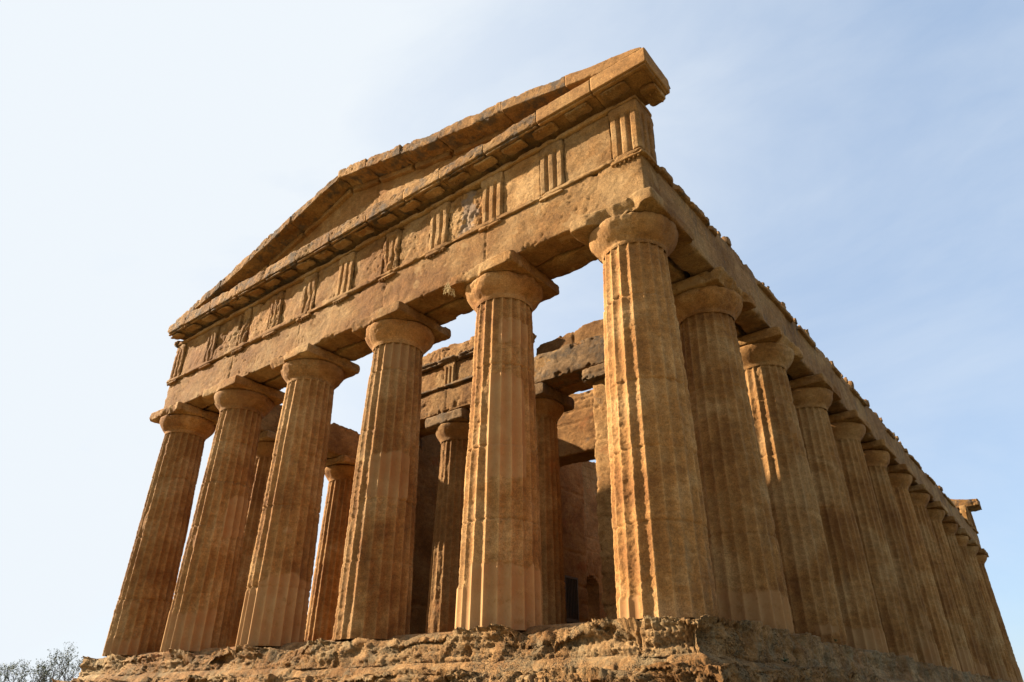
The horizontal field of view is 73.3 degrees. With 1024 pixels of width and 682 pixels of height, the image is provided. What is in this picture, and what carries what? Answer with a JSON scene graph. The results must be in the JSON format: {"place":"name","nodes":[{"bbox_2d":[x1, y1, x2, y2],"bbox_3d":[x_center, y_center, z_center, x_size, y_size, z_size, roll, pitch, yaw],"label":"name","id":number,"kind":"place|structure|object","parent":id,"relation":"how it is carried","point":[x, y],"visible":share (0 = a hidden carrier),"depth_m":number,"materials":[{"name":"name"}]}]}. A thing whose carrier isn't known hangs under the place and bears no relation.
{"place":"outdoors","nodes":[
{"label":"outdoors","id":0,"kind":"place"},
{"bbox_2d":[0,0,1023,681],"label":"sky","id":1,"kind":"structure","parent":0,"point":[863,160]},
{"bbox_3d":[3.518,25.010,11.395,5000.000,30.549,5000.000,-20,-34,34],"label":"ground","id":2,"kind":"structure","parent":0,"visible":0},
{"bbox_2d":[0,657,66,681],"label":"bare tree","id":3,"kind":"object","parent":2,"relation":"on","point":[10,669],"visible":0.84,"depth_m":35.66,"materials":[{"name":"grey plant"}]},
{"bbox_2d":[18,642,82,681],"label":"bare tree","id":4,"kind":"object","parent":2,"relation":"on","point":[43,676],"visible":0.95,"depth_m":33.37,"materials":[{"name":"grey plant"}]},
{"bbox_2d":[52,47,1023,681],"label":"temple","id":5,"kind":"structure","parent":2,"relation":"on","point":[752,493],"depth_m":14.88,"materials":[{"name":"stone"}]},
{"bbox_2d":[443,282,454,295],"bbox_3d":[-1.289,-1.113,14.282,0.406,0.319,0.280,-48,-54,55],"label":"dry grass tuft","id":6,"kind":"object","parent":5,"relation":"hanging from","point":[448,286],"visible":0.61,"depth_m":14.33,"materials":[{"name":"beige plant"}]},
{"bbox_2d":[564,575,578,622],"bbox_3d":[1.963,9.118,22.528,0.050,2.700,0.800,-20,-34,34],"label":"grille door","id":7,"kind":"structure","parent":5,"relation":"in","point":[571,583],"depth_m":22.85,"materials":[{"name":"paint"}]}
]}

